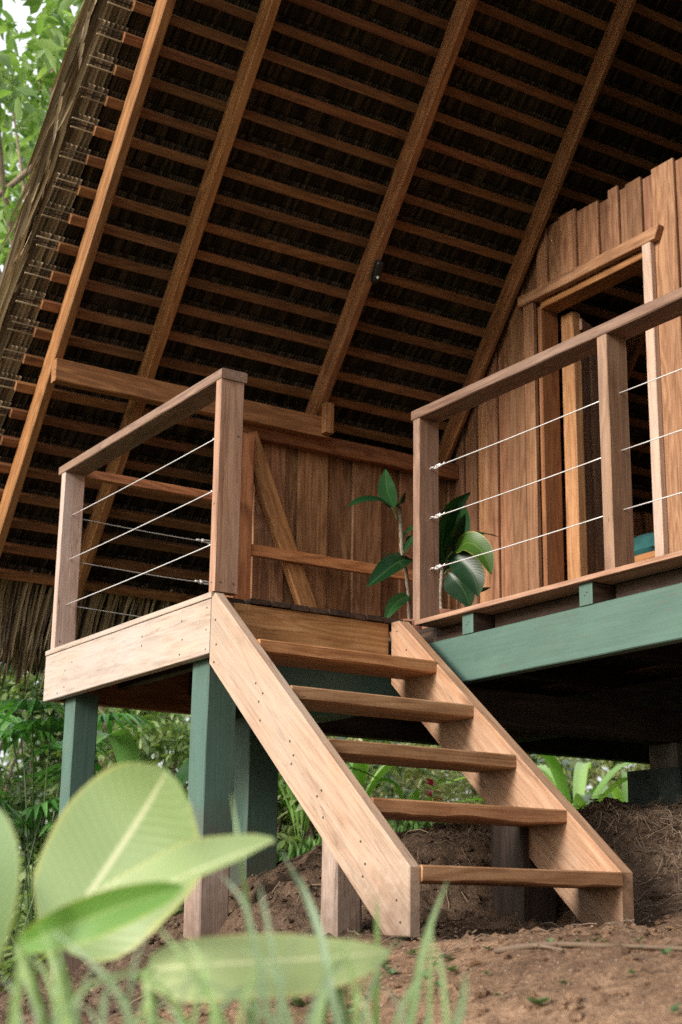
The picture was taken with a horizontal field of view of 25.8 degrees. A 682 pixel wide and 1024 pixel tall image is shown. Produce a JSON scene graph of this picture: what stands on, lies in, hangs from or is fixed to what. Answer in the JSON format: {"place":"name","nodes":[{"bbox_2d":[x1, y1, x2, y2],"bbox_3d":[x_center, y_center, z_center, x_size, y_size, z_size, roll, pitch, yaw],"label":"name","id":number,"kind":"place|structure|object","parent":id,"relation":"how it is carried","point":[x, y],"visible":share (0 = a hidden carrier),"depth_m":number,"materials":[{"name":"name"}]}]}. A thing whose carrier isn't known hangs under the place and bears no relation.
{"place":"outdoors","nodes":[
{"label":"outdoors","id":0,"kind":"place"},
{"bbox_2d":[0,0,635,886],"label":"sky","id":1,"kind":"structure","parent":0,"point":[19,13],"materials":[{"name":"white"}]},
{"bbox_2d":[0,798,681,1023],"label":"ground","id":2,"kind":"structure","parent":0,"point":[660,996],"depth_m":4.40,"materials":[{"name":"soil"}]},
{"bbox_2d":[0,100,29,269],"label":"tree","id":3,"kind":"object","parent":2,"relation":"on","point":[9,177],"visible":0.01,"depth_m":14.41,"materials":[{"name":"green plant"}]},
{"bbox_2d":[9,128,25,203],"bbox_3d":[-1.315,-0.898,21.445,9.000,12.400,6.977,10,-18,-31],"label":"tree","id":4,"kind":"object","parent":2,"relation":"on","point":[23,159],"depth_m":19.90,"materials":[{"name":"green plant"}]},
{"bbox_2d":[0,9,49,266],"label":"tree","id":5,"kind":"object","parent":2,"relation":"on","point":[10,43],"visible":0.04,"depth_m":16.26,"materials":[{"name":"green plant"}]},
{"bbox_2d":[0,778,59,981],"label":"palm","id":6,"kind":"object","parent":2,"relation":"on","point":[40,809],"visible":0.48,"depth_m":8.85,"materials":[{"name":"green plant"}]},
{"bbox_2d":[0,663,111,889],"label":"shrub","id":7,"kind":"object","parent":2,"relation":"on","point":[40,757],"visible":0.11,"depth_m":11.37,"materials":[{"name":"green plant"}]},
{"bbox_2d":[0,0,116,771],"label":"tree","id":8,"kind":"object","parent":2,"relation":"on","point":[46,47],"visible":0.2,"depth_m":11.64,"materials":[{"name":"green plant"}]},
{"bbox_2d":[34,763,103,793],"bbox_3d":[-1.411,2.121,9.533,1.122,1.037,0.909,6,-16,-17],"label":"palm","id":9,"kind":"object","parent":2,"relation":"on","point":[98,767],"visible":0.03,"depth_m":9.52,"materials":[{"name":"green plant"}]},
{"bbox_2d":[0,697,158,960],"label":"palm","id":10,"kind":"object","parent":2,"relation":"on","point":[21,729],"visible":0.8,"depth_m":9.18,"materials":[{"name":"green plant"}]},
{"bbox_2d":[0,664,186,886],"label":"shrub","id":11,"kind":"object","parent":2,"relation":"on","point":[7,695],"visible":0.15,"depth_m":11.98,"materials":[{"name":"green plant"}]},
{"bbox_2d":[10,729,188,798],"bbox_3d":[-1.227,1.968,9.195,1.552,1.098,1.364,10,-18,-31],"label":"broadleaf plant","id":12,"kind":"object","parent":2,"relation":"on","point":[124,746],"visible":0.07,"depth_m":8.96,"materials":[{"name":"green plant"}]},
{"bbox_2d":[39,707,190,788],"bbox_3d":[-1.770,2.179,13.809,2.694,2.941,2.620,-4,-16,18],"label":"shrub","id":13,"kind":"object","parent":2,"relation":"on","point":[175,763],"depth_m":13.61,"materials":[{"name":"green plant"}]},
{"bbox_2d":[50,706,190,821],"bbox_3d":[-1.523,2.014,12.030,1.933,2.277,2.009,10,-18,-31],"label":"shrub","id":14,"kind":"object","parent":2,"relation":"on","point":[144,738],"visible":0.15,"depth_m":11.62,"materials":[{"name":"green plant"}]},
{"bbox_2d":[0,830,288,990],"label":"undergrowth","id":15,"kind":"object","parent":2,"relation":"on","point":[8,965],"visible":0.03,"depth_m":9.13,"materials":[{"name":"green plant"}]},
{"bbox_2d":[0,923,293,1023],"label":"grass tuft","id":16,"kind":"object","parent":2,"relation":"on","point":[59,1013],"visible":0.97,"depth_m":1.55,"materials":[{"name":"green plant"}]},
{"bbox_2d":[0,762,390,1023],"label":"broadleaf plant","id":17,"kind":"object","parent":2,"relation":"on","point":[129,857],"visible":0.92,"depth_m":1.90,"materials":[{"name":"green plant"}]},
{"bbox_2d":[43,592,411,980],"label":"landing deck","id":18,"kind":"structure","parent":2,"relation":"on","point":[157,661],"depth_m":6.41,"materials":[{"name":"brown wood"}]},
{"bbox_2d":[50,368,247,649],"bbox_3d":[-0.928,0.051,6.840,0.124,0.954,1.751,10,-18,-31],"label":"railing","id":19,"kind":"object","parent":18,"relation":"on","point":[223,388],"visible":1,"depth_m":6.56,"materials":[{"name":"brown wood"}]},
{"bbox_2d":[134,794,453,1023],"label":"grass tuft","id":20,"kind":"object","parent":2,"relation":"on","point":[327,992],"visible":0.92,"depth_m":1.72,"materials":[{"name":"green plant"}]},
{"bbox_2d":[276,737,355,857],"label":"shrub","id":21,"kind":"object","parent":2,"relation":"on","point":[287,836],"visible":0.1,"depth_m":9.36,"materials":[{"name":"green plant"}]},
{"bbox_2d":[0,709,647,884],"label":"woods","id":22,"kind":"object","parent":2,"relation":"on","point":[392,794],"visible":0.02,"depth_m":22.81,"materials":[{"name":"green plant"}]},
{"bbox_2d":[278,768,382,855],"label":"broadleaf plant","id":23,"kind":"object","parent":2,"relation":"on","point":[294,806],"visible":0.34,"depth_m":9.18,"materials":[{"name":"green plant"}]},
{"bbox_2d":[0,0,681,699],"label":"thatched hut","id":24,"kind":"object","parent":2,"relation":"on","point":[254,190],"visible":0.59,"depth_m":8.37,"materials":[{"name":"brown wood"}]},
{"bbox_2d":[77,471,211,616],"bbox_3d":[-0.967,0.204,7.831,0.908,0.737,0.061,10,-18,-31],"label":"railing","id":25,"kind":"object","parent":24,"relation":"attached to","point":[142,484],"visible":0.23,"depth_m":7.85,"materials":[{"name":"brown wood"}]},
{"bbox_2d":[370,260,383,283],"bbox_3d":[0.203,-1.352,8.368,0.059,0.124,0.102,10,-18,-31],"label":"spotlight","id":26,"kind":"object","parent":24,"relation":"attached to","point":[377,270],"visible":1,"depth_m":8.35,"materials":[{"name":"black plastic"}]},
{"bbox_2d":[561,311,604,579],"bbox_3d":[1.544,-0.059,8.672,0.132,2.140,0.717,-12,-20,40],"label":"door","id":27,"kind":"structure","parent":24,"relation":"in","point":[584,502],"depth_m":8.53,"materials":[{"name":"brown wood"}]},
{"bbox_2d":[563,518,654,580],"bbox_3d":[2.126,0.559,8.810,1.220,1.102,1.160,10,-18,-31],"label":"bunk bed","id":28,"kind":"object","parent":24,"relation":"on","point":[644,556],"visible":0.04,"depth_m":8.96,"materials":[{"name":"brown wood"}]},
{"bbox_2d":[634,533,654,555],"bbox_3d":[1.811,0.223,8.688,0.426,0.240,0.480,10,-18,-31],"label":"cushion","id":29,"kind":"object","parent":28,"relation":"on","point":[644,543],"visible":0.15,"depth_m":8.47,"materials":[{"name":"teal fabric"}]},
{"bbox_2d":[0,794,681,1023],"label":"dry roots","id":30,"kind":"object","parent":2,"relation":"on","point":[630,817],"visible":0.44,"depth_m":5.81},
{"bbox_2d":[320,839,361,937],"bbox_3d":[-0.001,1.344,5.040,0.114,0.760,0.106,10,-18,-31],"label":"timber post","id":31,"kind":"object","parent":2,"relation":"on","point":[341,904],"visible":0.28,"depth_m":5.01,"materials":[{"name":"brown wood"}]},
{"bbox_2d":[0,797,681,1023],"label":"soil clods","id":32,"kind":"object","parent":2,"relation":"on","point":[572,999],"visible":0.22,"depth_m":4.68,"materials":[{"name":"brown soil"}]},
{"bbox_2d":[278,736,415,837],"bbox_3d":[-0.301,2.269,12.515,2.235,2.206,2.236,10,-18,-31],"label":"shrub","id":33,"kind":"object","parent":2,"relation":"on","point":[391,770],"depth_m":12.72,"materials":[{"name":"green plant"}]},
{"bbox_2d":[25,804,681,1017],"bbox_3d":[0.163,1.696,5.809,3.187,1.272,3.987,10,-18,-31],"label":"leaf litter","id":34,"kind":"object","parent":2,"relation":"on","point":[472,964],"visible":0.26,"depth_m":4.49,"materials":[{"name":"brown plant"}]},
{"bbox_2d":[276,820,445,862],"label":"grass","id":35,"kind":"structure","parent":2,"relation":"on","point":[306,847],"depth_m":8.71,"materials":[{"name":"green plant"}]},
{"bbox_2d":[346,763,447,796],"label":"broadleaf plant","id":36,"kind":"object","parent":2,"relation":"on","point":[360,777],"visible":0.07,"depth_m":10.27,"materials":[{"name":"green plant"}]},
{"bbox_2d":[328,736,485,826],"bbox_3d":[0.491,2.421,13.305,2.473,2.142,1.906,10,-18,-31],"label":"shrub","id":37,"kind":"object","parent":2,"relation":"on","point":[412,781],"visible":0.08,"depth_m":12.99,"materials":[{"name":"green plant"}]},
{"bbox_2d":[351,880,466,1023],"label":"grass tuft","id":38,"kind":"object","parent":2,"relation":"on","point":[410,1018],"visible":0.95,"depth_m":1.90,"materials":[{"name":"green plant"}]},
{"bbox_2d":[368,777,460,828],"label":"broadleaf plant","id":39,"kind":"object","parent":2,"relation":"on","point":[412,794],"visible":0.43,"depth_m":10.12,"materials":[{"name":"green plant"}]},
{"bbox_2d":[209,593,633,936],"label":"staircase","id":40,"kind":"structure","parent":2,"relation":"on","point":[583,870],"depth_m":5.33,"materials":[{"name":"brown wood"}]},
{"bbox_2d":[440,754,530,800],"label":"broadleaf plant","id":41,"kind":"object","parent":2,"relation":"on","point":[472,798],"visible":0.06,"depth_m":11.32,"materials":[{"name":"green plant"}]},
{"bbox_2d":[291,937,680,1012],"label":"fallen leaves","id":42,"kind":"object","parent":2,"relation":"on","point":[297,1001],"visible":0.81,"depth_m":3.76,"materials":[{"name":"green plant"}]},
{"bbox_2d":[391,742,605,825],"bbox_3d":[1.311,2.452,14.194,2.902,2.151,1.948,10,-18,-31],"label":"shrub","id":43,"kind":"object","parent":2,"relation":"on","point":[463,790],"visible":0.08,"depth_m":13.93,"materials":[{"name":"green plant"}]},
{"bbox_2d":[317,550,681,808],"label":"porch deck","id":44,"kind":"structure","parent":2,"relation":"on","point":[503,658],"depth_m":6.44,"materials":[{"name":"green wood"}]},
{"bbox_2d":[347,469,421,636],"bbox_3d":[0.260,0.234,7.304,0.281,0.883,0.480,-7,-17,26],"label":"potted plant","id":45,"kind":"object","parent":44,"relation":"on","point":[389,565],"visible":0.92,"depth_m":7.31,"materials":[{"name":"green plant"}]},
{"bbox_2d":[422,492,500,628],"bbox_3d":[0.568,0.277,7.073,0.387,0.687,0.329,-1,-15,6],"label":"potted plant","id":46,"kind":"object","parent":44,"relation":"on","point":[463,581],"visible":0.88,"depth_m":7.05,"materials":[{"name":"green plant"}]},
{"bbox_2d":[411,287,681,620],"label":"railing","id":47,"kind":"object","parent":44,"relation":"on","point":[606,342],"visible":1,"depth_m":5.89,"materials":[{"name":"brown wood"}]},
{"bbox_2d":[491,825,556,924],"bbox_3d":[0.677,1.484,5.492,0.169,0.645,0.185,10,-18,-31],"label":"timber post","id":48,"kind":"object","parent":2,"relation":"on","point":[510,846],"visible":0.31,"depth_m":5.46,"materials":[{"name":"brown wood"}]},
{"bbox_2d":[515,943,563,950],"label":"fallen branch","id":49,"kind":"object","parent":2,"relation":"on","point":[548,947],"visible":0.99,"depth_m":3.86,"materials":[{"name":"brown wood"}]},
{"bbox_2d":[530,754,637,808],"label":"broadleaf plant","id":50,"kind":"object","parent":2,"relation":"on","point":[555,775],"visible":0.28,"depth_m":11.27,"materials":[{"name":"green plant"}]},
{"bbox_2d":[493,941,681,953],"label":"fallen branch","id":51,"kind":"object","parent":2,"relation":"on","point":[497,950],"visible":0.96,"depth_m":3.79,"materials":[{"name":"brown wood"}]},
{"bbox_2d":[535,756,649,796],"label":"shrub","id":52,"kind":"object","parent":2,"relation":"on","point":[592,782],"visible":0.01,"depth_m":14.59,"materials":[{"name":"green plant"}]},
{"bbox_2d":[572,771,627,805],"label":"broadleaf plant","id":53,"kind":"object","parent":2,"relation":"on","point":[616,792],"visible":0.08,"depth_m":12.36,"materials":[{"name":"green plant"}]},
{"bbox_2d":[570,760,648,804],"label":"shrub","id":54,"kind":"object","parent":2,"relation":"on","point":[609,764],"visible":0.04,"depth_m":14.50,"materials":[{"name":"green plant"}]}
]}

